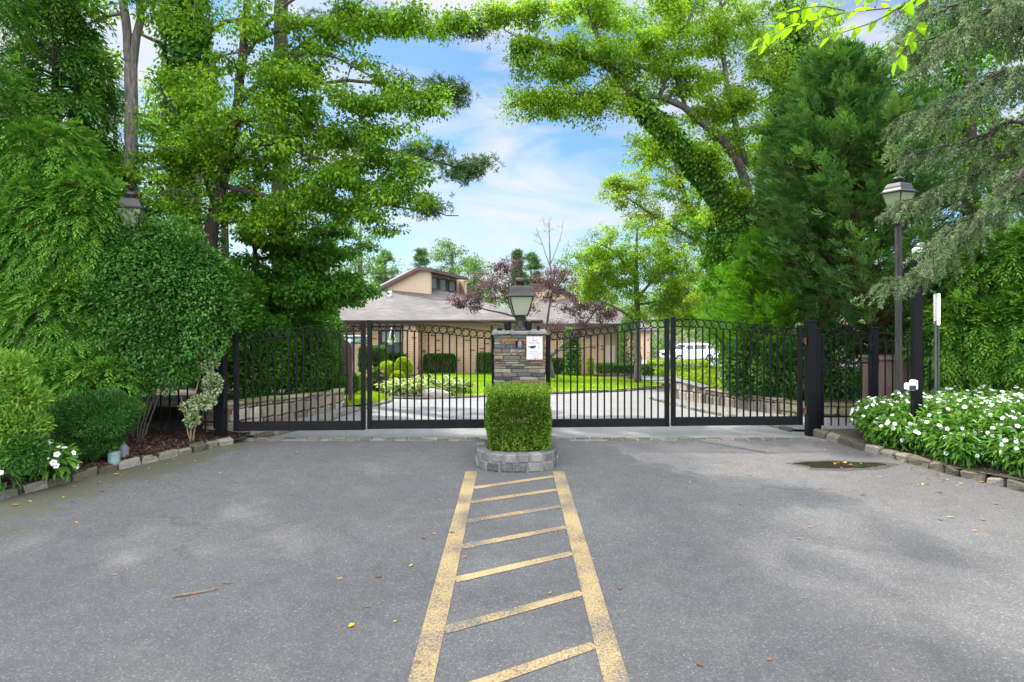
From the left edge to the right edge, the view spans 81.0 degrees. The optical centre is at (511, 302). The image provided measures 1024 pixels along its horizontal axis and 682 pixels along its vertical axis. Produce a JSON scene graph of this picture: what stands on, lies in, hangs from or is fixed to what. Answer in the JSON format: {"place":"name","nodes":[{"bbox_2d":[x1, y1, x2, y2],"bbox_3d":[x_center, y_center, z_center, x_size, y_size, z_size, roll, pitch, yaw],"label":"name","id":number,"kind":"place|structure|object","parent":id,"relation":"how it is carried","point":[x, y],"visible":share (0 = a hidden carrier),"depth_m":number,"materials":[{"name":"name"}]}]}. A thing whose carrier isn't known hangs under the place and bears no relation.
{"place":"outdoors","nodes":[
{"label":"outdoors","id":0,"kind":"place"},
{"bbox_2d":[0,426,250,489],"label":"mulch bed","id":1,"kind":"object","parent":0,"point":[100,465],"visible":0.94,"depth_m":7.94,"materials":[{"name":"brown wood"}]},
{"bbox_2d":[0,430,51,493],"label":"boxwood","id":2,"kind":"object","parent":1,"relation":"on","point":[18,459],"visible":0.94,"depth_m":5.85,"materials":[{"name":"green plant"}]},
{"bbox_2d":[0,347,56,479],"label":"azalea","id":3,"kind":"object","parent":1,"relation":"on","point":[16,394],"visible":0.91,"depth_m":6.05,"materials":[{"name":"green plant"}]},
{"bbox_2d":[0,0,68,431],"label":"arborvitae","id":4,"kind":"object","parent":1,"relation":"on","point":[8,78],"visible":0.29,"depth_m":8.73,"materials":[{"name":"green plant"}]},
{"bbox_2d":[20,438,82,481],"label":"impatiens","id":5,"kind":"object","parent":1,"relation":"on","point":[55,458],"visible":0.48,"depth_m":6.22,"materials":[{"name":"green plant"}]},
{"bbox_2d":[0,114,158,428],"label":"arborvitae","id":6,"kind":"object","parent":1,"relation":"on","point":[62,371],"visible":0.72,"depth_m":7.75,"materials":[{"name":"green plant"}]},
{"bbox_2d":[45,387,147,461],"bbox_3d":[-4.840,1.437,6.970,1.088,0.915,0.967,0,0,0],"label":"yew","id":7,"kind":"object","parent":1,"relation":"on","point":[106,434],"visible":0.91,"depth_m":6.77,"materials":[{"name":"green plant"}]},
{"bbox_2d":[112,180,149,437],"bbox_3d":[-5.168,0.149,8.150,0.363,3.618,0.363,0,0,-20],"label":"lamp post","id":8,"kind":"object","parent":1,"relation":"on","point":[131,201],"visible":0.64,"depth_m":8.06,"materials":[{"name":"brown metal"}]},
{"bbox_2d":[68,208,248,444],"bbox_3d":[-4.771,0.259,8.165,2.066,3.142,1.440,0,0,0],"label":"burning bush","id":9,"kind":"object","parent":1,"relation":"on","point":[201,281],"visible":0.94,"depth_m":7.88,"materials":[{"name":"green plant"}]},
{"bbox_2d":[176,348,223,440],"bbox_3d":[-4.127,1.239,7.990,0.455,1.314,0.521,0,0,43],"label":"variegated euonymus","id":10,"kind":"object","parent":1,"relation":"on","point":[198,405],"visible":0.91,"depth_m":7.96,"materials":[{"name":"green plant"}]},
{"bbox_2d":[9,384,315,406],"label":"planting bank","id":11,"kind":"structure","parent":0,"point":[174,398],"depth_m":10.34,"materials":[{"name":"soil"}]},
{"bbox_2d":[0,0,156,364],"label":"hemlock","id":12,"kind":"object","parent":11,"relation":"on","point":[87,104],"visible":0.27,"depth_m":10.31,"materials":[{"name":"green plant"}]},
{"bbox_2d":[24,0,223,419],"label":"twin trunk tree","id":13,"kind":"object","parent":11,"relation":"on","point":[131,45],"visible":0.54,"depth_m":10.14,"materials":[{"name":"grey plant"}]},
{"bbox_2d":[76,186,238,393],"bbox_3d":[-6.984,-0.124,11.524,3.207,4.240,1.848,0,0,0],"label":"thicket shrub","id":14,"kind":"object","parent":11,"relation":"on","point":[199,220],"visible":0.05,"depth_m":11.53,"materials":[{"name":"green plant"}]},
{"bbox_2d":[98,0,313,385],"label":"ivy clad tree","id":15,"kind":"object","parent":11,"relation":"on","point":[180,47],"visible":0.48,"depth_m":13.86,"materials":[{"name":"green plant"}]},
{"bbox_2d":[156,257,269,396],"bbox_3d":[-5.116,0.542,10.191,1.876,2.729,1.818,0,0,-20],"label":"thicket shrub","id":16,"kind":"object","parent":11,"relation":"on","point":[256,307],"visible":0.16,"depth_m":10.08,"materials":[{"name":"green plant"}]},
{"bbox_2d":[228,290,341,398],"bbox_3d":[-4.539,0.789,11.494,2.562,2.201,3.316,0,0,0],"label":"bank shrub","id":17,"kind":"object","parent":11,"relation":"on","point":[271,323],"visible":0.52,"depth_m":10.96,"materials":[{"name":"green plant"}]},
{"bbox_2d":[101,0,482,417],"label":"maple tree","id":18,"kind":"object","parent":11,"relation":"on","point":[316,194],"visible":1,"depth_m":9.79,"materials":[{"name":"green plant"}]},
{"bbox_2d":[202,185,389,320],"bbox_3d":[-4.140,-0.312,11.402,4.045,4.008,2.130,0,0,20],"label":"understory dogwood","id":19,"kind":"object","parent":11,"relation":"on","point":[313,284],"visible":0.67,"depth_m":10.96,"materials":[{"name":"green plant"}]},
{"bbox_2d":[281,310,349,393],"bbox_3d":[-4.361,0.944,13.242,1.747,2.316,1.842,0,0,0],"label":"bank shrub","id":20,"kind":"object","parent":11,"relation":"on","point":[342,377],"visible":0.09,"depth_m":12.85,"materials":[{"name":"green plant"}]},
{"bbox_2d":[343,390,387,405],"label":"lawn","id":21,"kind":"structure","parent":0,"point":[358,397],"depth_m":13.48,"materials":[{"name":"green plant"}]},
{"bbox_2d":[335,339,352,400],"bbox_3d":[-3.645,1.594,13.000,0.370,1.607,0.080,0,0,0],"label":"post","id":22,"kind":"object","parent":21,"relation":"on","point":[350,371],"visible":0.4,"depth_m":12.97,"materials":[{"name":"black metal"}]},
{"bbox_2d":[357,344,387,372],"bbox_3d":[-5.701,2.370,24.593,1.109,1.300,1.380,0,0,0],"label":"clipped hedge","id":23,"kind":"object","parent":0,"point":[375,355],"visible":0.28,"depth_m":24.04,"materials":[{"name":"green plant"}]},
{"bbox_2d":[4,360,856,440],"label":"driveway","id":24,"kind":"structure","parent":0,"point":[720,432],"depth_m":10.18,"materials":[{"name":"grey asphalt"}]},
{"bbox_2d":[215,328,227,436],"bbox_3d":[-4.030,1.154,8.320,0.134,1.610,0.134,0,0,0],"label":"gate post","id":25,"kind":"object","parent":24,"relation":"on","point":[221,418],"visible":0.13,"depth_m":8.26,"materials":[{"name":"black metal"}]},
{"bbox_2d":[123,338,214,428],"bbox_3d":[-4.861,1.121,8.310,1.479,1.259,0.025,0,0,-1],"label":"fence panel","id":26,"kind":"object","parent":25,"relation":"attached to","point":[178,421],"visible":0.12,"depth_m":8.31,"materials":[{"name":"black paint"}]},
{"bbox_2d":[227,321,365,430],"bbox_3d":[-3.005,1.017,8.380,1.901,1.529,0.064,0,0,-2],"label":"gate leaf","id":27,"kind":"object","parent":25,"relation":"attached to","point":[274,425],"visible":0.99,"depth_m":8.37,"materials":[{"name":"black paint"}]},
{"bbox_2d":[202,385,344,429],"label":"retaining wall","id":28,"kind":"structure","parent":24,"relation":"on","point":[209,414],"depth_m":9.91,"materials":[{"name":"stone"}]},
{"bbox_2d":[254,396,391,438],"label":"driveway kerb","id":29,"kind":"structure","parent":24,"relation":"on","point":[277,433],"depth_m":10.10,"materials":[{"name":"stone"}]},
{"bbox_2d":[312,210,404,286],"bbox_3d":[-10.323,-1.106,39.993,6.382,10.666,5.324,0,0,0],"label":"tree","id":30,"kind":"object","parent":24,"relation":"on","point":[359,264],"visible":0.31,"depth_m":39.85,"materials":[{"name":"green plant"}]},
{"bbox_2d":[370,248,402,286],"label":"pine tree","id":31,"kind":"object","parent":24,"relation":"on","point":[385,278],"visible":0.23,"depth_m":51.81,"materials":[{"name":"green plant"}]},
{"bbox_2d":[271,0,504,321],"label":"white pine","id":32,"kind":"object","parent":24,"relation":"on","point":[463,170],"visible":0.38,"depth_m":13.49,"materials":[{"name":"green plant"}]},
{"bbox_2d":[426,236,476,279],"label":"tree","id":33,"kind":"object","parent":24,"relation":"on","point":[449,253],"visible":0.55,"depth_m":47.77,"materials":[{"name":"green plant"}]},
{"bbox_2d":[251,374,663,397],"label":"mulch island","id":34,"kind":"structure","parent":24,"relation":"on","point":[594,375],"depth_m":23.81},
{"bbox_2d":[138,90,296,268],"bbox_3d":[-11.618,-2.919,23.829,5.973,11.881,4.253,0,0,0],"label":"backdrop tree","id":35,"kind":"object","parent":34,"relation":"on","point":[225,232],"visible":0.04,"depth_m":23.88,"materials":[{"name":"green plant"}]},
{"bbox_2d":[422,353,455,373],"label":"clipped hedge","id":36,"kind":"object","parent":34,"relation":"on","point":[438,363],"visible":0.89,"depth_m":26.34,"materials":[{"name":"green plant"}]},
{"bbox_2d":[438,254,622,378],"bbox_3d":[0.681,0.529,22.094,6.762,4.770,2.019,0,0,0],"label":"purple plum","id":37,"kind":"object","parent":34,"relation":"on","point":[607,313],"visible":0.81,"depth_m":21.98,"materials":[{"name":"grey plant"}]},
{"bbox_2d":[560,327,585,376],"bbox_3d":[2.483,2.069,24.471,0.966,2.205,1.063,0,0,-35],"label":"ivy stump","id":38,"kind":"object","parent":34,"relation":"on","point":[573,361],"visible":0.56,"depth_m":24.30,"materials":[{"name":"green plant"}]},
{"bbox_2d":[595,362,634,373],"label":"clipped hedge","id":39,"kind":"object","parent":34,"relation":"on","point":[614,368],"visible":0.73,"depth_m":23.02,"materials":[{"name":"green plant"}]},
{"bbox_2d":[567,214,702,382],"bbox_3d":[4.111,-0.073,19.566,4.762,5.544,2.748,0,0,0],"label":"lawn tree","id":40,"kind":"object","parent":34,"relation":"on","point":[592,281],"visible":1,"depth_m":19.20,"materials":[{"name":"green plant"}]},
{"bbox_2d":[452,252,498,302],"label":"tree","id":41,"kind":"object","parent":24,"relation":"on","point":[473,269],"visible":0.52,"depth_m":43.73,"materials":[{"name":"green plant"}]},
{"bbox_2d":[508,248,527,308],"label":"pine tree","id":42,"kind":"object","parent":24,"relation":"on","point":[519,253],"visible":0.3,"depth_m":43.82,"materials":[{"name":"green plant"}]},
{"bbox_2d":[491,329,547,433],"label":"stone pillar","id":43,"kind":"structure","parent":24,"relation":"on","point":[512,363],"depth_m":8.21,"materials":[{"name":"grey stone"}]},
{"bbox_2d":[367,320,494,428],"bbox_3d":[-1.127,1.007,8.455,1.802,1.523,0.062,0,0,-2],"label":"gate leaf","id":44,"kind":"object","parent":43,"relation":"attached to","point":[428,423],"visible":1,"depth_m":8.43,"materials":[{"name":"black paint"}]},
{"bbox_2d":[505,277,535,329],"bbox_3d":[0.115,0.015,8.500,0.402,0.747,0.402,0,0,-7],"label":"lantern","id":45,"kind":"object","parent":43,"relation":"on","point":[520,296],"visible":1,"depth_m":8.38,"materials":[{"name":"grey metal"}]},
{"bbox_2d":[527,337,542,359],"bbox_3d":[0.307,0.618,8.173,0.218,0.314,0.018,0,0,0],"label":"surveillance sign","id":46,"kind":"object","parent":43,"relation":"attached to","point":[534,348],"visible":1,"depth_m":8.18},
{"bbox_2d":[546,318,669,427],"bbox_3d":[1.365,0.995,8.555,1.766,1.546,0.062,0,0,-2],"label":"gate leaf","id":47,"kind":"object","parent":43,"relation":"attached to","point":[629,422],"visible":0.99,"depth_m":8.55,"materials":[{"name":"black paint"}]},
{"bbox_2d":[507,251,545,307],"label":"pine tree","id":48,"kind":"object","parent":24,"relation":"on","point":[530,257],"visible":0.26,"depth_m":49.67,"materials":[{"name":"green plant"}]},
{"bbox_2d":[391,386,663,399],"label":"island kerb","id":49,"kind":"structure","parent":24,"relation":"on","point":[482,395],"depth_m":14.86,"materials":[{"name":"stone"}]},
{"bbox_2d":[253,437,821,440],"bbox_3d":[0.354,1.941,8.380,7.899,0.103,0.217,0,0,0],"label":"cobble strip","id":50,"kind":"object","parent":24,"relation":"on","point":[562,439],"visible":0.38,"depth_m":8.34,"materials":[{"name":"stone"}]},
{"bbox_2d":[553,227,624,301],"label":"tree","id":51,"kind":"object","parent":24,"relation":"on","point":[570,258],"visible":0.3,"depth_m":45.91,"materials":[{"name":"green plant"}]},
{"bbox_2d":[646,272,729,335],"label":"shade tree","id":52,"kind":"object","parent":24,"relation":"on","point":[688,317],"visible":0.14,"depth_m":30.02,"materials":[{"name":"green plant"}]},
{"bbox_2d":[659,343,718,361],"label":"parked car","id":53,"kind":"object","parent":24,"relation":"on","point":[692,351],"visible":0.45,"depth_m":51.32,"materials":[{"name":"white paint"}]},
{"bbox_2d":[676,372,714,402],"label":"retaining wall","id":54,"kind":"structure","parent":24,"relation":"on","point":[685,390],"depth_m":13.42,"materials":[{"name":"stone"}]},
{"bbox_2d":[705,388,786,413],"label":"retaining wall","id":55,"kind":"structure","parent":24,"relation":"on","point":[740,401],"depth_m":11.77,"materials":[{"name":"stone"}]},
{"bbox_2d":[656,398,859,429],"bbox_3d":[6.180,2.079,11.590,5.640,0.364,5.220,0,0,0],"label":"gravel strip","id":56,"kind":"object","parent":24,"relation":"on","point":[802,427],"visible":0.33,"depth_m":10.65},
{"bbox_2d":[858,355,909,401],"bbox_3d":[6.180,1.425,9.775,0.740,1.111,0.610,0,0,0],"label":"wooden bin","id":57,"kind":"object","parent":56,"relation":"on","point":[881,375],"visible":0.22,"depth_m":9.52,"materials":[{"name":"brown wood"}]},
{"bbox_2d":[902,228,1023,392],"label":"arborvitae","id":58,"kind":"object","parent":56,"relation":"on","point":[958,304],"visible":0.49,"depth_m":8.83,"materials":[{"name":"green plant"}]},
{"bbox_2d":[804,321,816,436],"bbox_3d":[4.310,1.111,8.660,0.134,1.705,0.134,0,0,0],"label":"gate post","id":59,"kind":"object","parent":24,"relation":"on","point":[811,376],"visible":0.79,"depth_m":8.60,"materials":[{"name":"black metal"}]},
{"bbox_2d":[670,317,806,425],"bbox_3d":[3.270,0.981,8.631,1.988,1.561,0.064,0,0,-2],"label":"gate leaf","id":60,"kind":"object","parent":59,"relation":"attached to","point":[736,420],"visible":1,"depth_m":8.62,"materials":[{"name":"black paint"}]},
{"bbox_2d":[780,399,858,417],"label":"retaining wall","id":61,"kind":"structure","parent":24,"relation":"on","point":[826,408],"depth_m":10.37,"materials":[{"name":"stone"}]},
{"bbox_2d":[869,327,878,405],"bbox_3d":[5.330,1.163,8.830,0.099,1.609,0.099,0,0,0],"label":"gate post","id":62,"kind":"object","parent":24,"relation":"on","point":[874,331],"visible":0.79,"depth_m":8.79,"materials":[{"name":"black metal"}]},
{"bbox_2d":[0,441,1023,681],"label":"road","id":63,"kind":"structure","parent":0,"point":[888,576],"depth_m":4.31,"materials":[{"name":"grey asphalt"}]},
{"bbox_2d":[0,437,233,500],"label":"kerb","id":64,"kind":"structure","parent":63,"relation":"on","point":[10,492],"depth_m":6.85,"materials":[{"name":"stone"}]},
{"bbox_2d":[442,590,582,632],"bbox_3d":[0.033,1.897,3.705,0.961,0.001,0.089,0,0,-28],"label":"painted stripe","id":65,"kind":"object","parent":63,"relation":"on","point":[461,625],"visible":1,"depth_m":3.67,"materials":[{"name":"yellow paint"}]},
{"bbox_2d":[453,551,572,581],"bbox_3d":[0.033,1.898,4.330,0.956,0.001,0.088,0,0,-27],"label":"painted stripe","id":66,"kind":"object","parent":63,"relation":"on","point":[464,577],"visible":1,"depth_m":4.30,"materials":[{"name":"yellow paint"}]},
{"bbox_2d":[460,526,566,547],"bbox_3d":[0.033,1.898,4.875,0.943,0.001,0.089,0,0,-26],"label":"painted stripe","id":67,"kind":"object","parent":63,"relation":"on","point":[483,542],"visible":1,"depth_m":4.85,"materials":[{"name":"yellow paint"}]},
{"bbox_2d":[466,505,561,521],"bbox_3d":[0.033,1.898,5.410,0.930,0.001,0.086,0,0,-24],"label":"painted stripe","id":68,"kind":"object","parent":63,"relation":"on","point":[509,514],"visible":1,"depth_m":5.40,"materials":[{"name":"yellow paint"}]},
{"bbox_2d":[475,438,557,471],"bbox_3d":[0.057,1.806,7.203,0.983,0.227,0.965,0,0,0],"label":"planter ring","id":69,"kind":"object","parent":63,"relation":"on","point":[500,460],"visible":0.75,"depth_m":6.78,"materials":[{"name":"grey stone"}]},
{"bbox_2d":[483,380,552,450],"bbox_3d":[0.072,1.371,7.209,0.832,0.804,0.737,0,0,0],"label":"box shrub","id":70,"kind":"object","parent":69,"relation":"in","point":[518,434],"visible":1,"depth_m":6.93,"materials":[{"name":"green plant"}]},
{"bbox_2d":[408,471,628,681],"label":"painted line","id":71,"kind":"object","parent":63,"relation":"on","point":[610,659],"visible":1,"depth_m":3.89,"materials":[{"name":"yellow paint"}]},
{"bbox_2d":[470,642,595,681],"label":"painted stripe","id":72,"kind":"object","parent":63,"relation":"on","point":[516,671],"visible":1,"depth_m":3.15,"materials":[{"name":"yellow paint"}]},
{"bbox_2d":[746,0,927,75],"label":"beech tree","id":73,"kind":"object","parent":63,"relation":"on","point":[901,61],"visible":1,"depth_m":3.56,"materials":[{"name":"green plant"}]},
{"bbox_2d":[793,461,885,467],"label":"puddle","id":74,"kind":"object","parent":63,"relation":"on","point":[824,464],"visible":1,"depth_m":7.04,"materials":[{"name":"black liquid"}]},
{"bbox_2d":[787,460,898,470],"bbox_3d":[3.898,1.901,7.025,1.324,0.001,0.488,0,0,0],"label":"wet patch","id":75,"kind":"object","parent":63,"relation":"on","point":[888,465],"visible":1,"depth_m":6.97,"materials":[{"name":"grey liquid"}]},
{"bbox_2d":[813,429,1023,491],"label":"kerb","id":76,"kind":"structure","parent":63,"relation":"on","point":[1001,481],"depth_m":6.98,"materials":[{"name":"stone"}]},
{"bbox_2d":[0,0,1023,308],"label":"sky","id":77,"kind":"structure","parent":0,"point":[549,170],"materials":[{"name":"blue"}]},
{"bbox_2d":[5,309,1020,366],"bbox_3d":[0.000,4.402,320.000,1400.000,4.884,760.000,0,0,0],"label":"ground","id":78,"kind":"structure","parent":0,"point":[677,343],"depth_m":114.87,"materials":[{"name":"soil"}]},
{"bbox_2d":[338,266,542,373],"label":"house","id":79,"kind":"structure","parent":78,"relation":"on","point":[416,293],"depth_m":27.00,"materials":[{"name":"beige brick"}]},
{"bbox_2d":[0,259,983,357],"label":"wood","id":80,"kind":"object","parent":78,"relation":"on","point":[692,333],"visible":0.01,"depth_m":77.11,"materials":[{"name":"green plant"}]},
{"bbox_2d":[524,283,632,373],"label":"house","id":81,"kind":"structure","parent":78,"relation":"on","point":[554,315],"depth_m":26.70,"materials":[{"name":"beige brick"}]},
{"bbox_2d":[617,311,656,359],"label":"house","id":82,"kind":"structure","parent":78,"relation":"on","point":[647,342],"depth_m":60.00,"materials":[{"name":"beige brick"}]},
{"bbox_2d":[592,135,749,314],"bbox_3d":[6.212,-1.793,22.909,6.373,9.583,3.024,0,0,0],"label":"yellow green tree","id":83,"kind":"object","parent":78,"relation":"on","point":[615,182],"visible":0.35,"depth_m":22.52,"materials":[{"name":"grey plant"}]},
{"bbox_2d":[424,373,663,394],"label":"lawn","id":84,"kind":"structure","parent":0,"point":[488,377],"depth_m":19.50,"materials":[{"name":"green plant"}]},
{"bbox_2d":[618,312,634,375],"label":"arborvitae column","id":85,"kind":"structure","parent":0,"point":[621,339],"depth_m":24.83,"materials":[{"name":"green plant"}]},
{"bbox_2d":[698,366,862,402],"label":"planting bank","id":86,"kind":"structure","parent":0,"point":[843,401],"depth_m":10.84,"materials":[{"name":"soil"}]},
{"bbox_2d":[470,0,858,326],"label":"tree","id":87,"kind":"object","parent":86,"relation":"on","point":[729,205],"visible":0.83,"depth_m":13.85,"materials":[{"name":"green plant"}]},
{"bbox_2d":[678,166,778,370],"bbox_3d":[6.436,-0.642,16.971,3.528,6.566,2.849,0,0,0],"label":"tree","id":88,"kind":"object","parent":86,"relation":"on","point":[715,250],"visible":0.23,"depth_m":16.80,"materials":[{"name":"green plant"}]},
{"bbox_2d":[653,364,858,390],"bbox_3d":[6.098,1.923,16.190,4.355,1.085,7.756,0,0,0],"label":"ground cover","id":89,"kind":"object","parent":86,"relation":"on","point":[699,376],"visible":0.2,"depth_m":14.23,"materials":[{"name":"green plant"}]},
{"bbox_2d":[692,223,842,374],"bbox_3d":[5.263,0.243,12.298,2.943,3.793,2.944,0,0,-24],"label":"cypress","id":90,"kind":"object","parent":86,"relation":"on","point":[744,283],"visible":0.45,"depth_m":11.69,"materials":[{"name":"green plant"}]},
{"bbox_2d":[717,326,824,401],"bbox_3d":[4.864,1.244,11.824,1.507,1.676,2.482,0,0,-24],"label":"laurel","id":91,"kind":"object","parent":86,"relation":"on","point":[760,371],"visible":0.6,"depth_m":11.27,"materials":[{"name":"green plant"}]},
{"bbox_2d":[740,33,923,378],"bbox_3d":[6.840,-1.786,13.332,3.998,7.996,4.239,0,0,0],"label":"cypress","id":92,"kind":"object","parent":86,"relation":"on","point":[815,45],"visible":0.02,"depth_m":12.97,"materials":[{"name":"green plant"}]},
{"bbox_2d":[733,35,1023,354],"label":"cypress","id":93,"kind":"object","parent":86,"relation":"on","point":[843,138],"visible":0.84,"depth_m":10.36,"materials":[{"name":"green plant"}]},
{"bbox_2d":[793,320,965,400],"bbox_3d":[6.891,1.087,11.076,3.437,2.030,1.232,0,0,9],"label":"laurel","id":94,"kind":"object","parent":86,"relation":"on","point":[842,377],"visible":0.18,"depth_m":10.91,"materials":[{"name":"green plant"}]},
{"bbox_2d":[866,13,1022,260],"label":"backdrop tree","id":95,"kind":"object","parent":86,"relation":"on","point":[928,77],"visible":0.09,"depth_m":15.52,"materials":[{"name":"green plant"}]},
{"bbox_2d":[882,0,1023,285],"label":"backdrop tree","id":96,"kind":"object","parent":86,"relation":"on","point":[960,81],"visible":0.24,"depth_m":13.44,"materials":[{"name":"green plant"}]},
{"bbox_2d":[915,89,1023,277],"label":"backdrop tree","id":97,"kind":"object","parent":86,"relation":"on","point":[991,115],"visible":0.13,"depth_m":12.99,"materials":[{"name":"green plant"}]},
{"bbox_2d":[822,428,1023,480],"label":"flower bed soil","id":98,"kind":"structure","parent":0,"point":[985,467],"depth_m":6.99,"materials":[{"name":"brown soil"}]},
{"bbox_2d":[817,328,821,428],"bbox_3d":[4.435,1.167,8.720,0.099,1.596,0.099,0,0,0],"label":"gate post","id":99,"kind":"object","parent":98,"relation":"on","point":[819,378],"visible":0.55,"depth_m":8.68,"materials":[{"name":"black metal"}]},
{"bbox_2d":[821,325,872,425],"bbox_3d":[4.873,1.064,8.775,0.796,1.472,0.090,0,0,0],"label":"footgate","id":100,"kind":"object","parent":99,"relation":"attached to","point":[824,362],"visible":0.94,"depth_m":8.79,"materials":[{"name":"black metal"}]},
{"bbox_2d":[878,166,919,398],"bbox_3d":[5.508,0.006,8.550,0.363,3.912,0.363,0,0,-20],"label":"lamp post","id":101,"kind":"object","parent":98,"relation":"on","point":[899,189],"visible":0.63,"depth_m":8.52,"materials":[{"name":"brown metal"}]},
{"bbox_2d":[910,242,924,450],"bbox_3d":[5.088,0.585,7.500,0.180,2.680,0.127,0,0,0],"label":"camera post","id":102,"kind":"object","parent":98,"relation":"on","point":[916,339],"visible":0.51,"depth_m":7.46,"materials":[{"name":"black metal"}]},
{"bbox_2d":[879,332,968,398],"bbox_3d":[6.154,1.121,8.905,1.512,1.359,0.025,0,0,-3],"label":"fence panel","id":103,"kind":"object","parent":98,"relation":"on","point":[905,340],"visible":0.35,"depth_m":8.88,"materials":[{"name":"black paint"}]},
{"bbox_2d":[848,383,1023,476],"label":"impatiens bed","id":104,"kind":"object","parent":98,"relation":"on","point":[960,424],"visible":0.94,"depth_m":7.02,"materials":[{"name":"green plant"}]},
{"bbox_2d":[850,0,1023,307],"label":"spruce tree","id":105,"kind":"object","parent":98,"relation":"on","point":[999,13],"visible":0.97,"depth_m":6.26,"materials":[{"name":"green plant"}]},
{"bbox_2d":[934,293,940,396],"bbox_3d":[5.808,0.912,8.200,0.050,2.076,0.297,0,0,12],"label":"road sign","id":106,"kind":"object","parent":98,"relation":"on","point":[937,311],"visible":0.66,"depth_m":8.21,"materials":[{"name":"white metal"}]},
{"bbox_2d":[954,219,1023,395],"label":"arborvitae","id":107,"kind":"object","parent":98,"relation":"on","point":[1012,374],"visible":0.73,"depth_m":8.48,"materials":[{"name":"green plant"}]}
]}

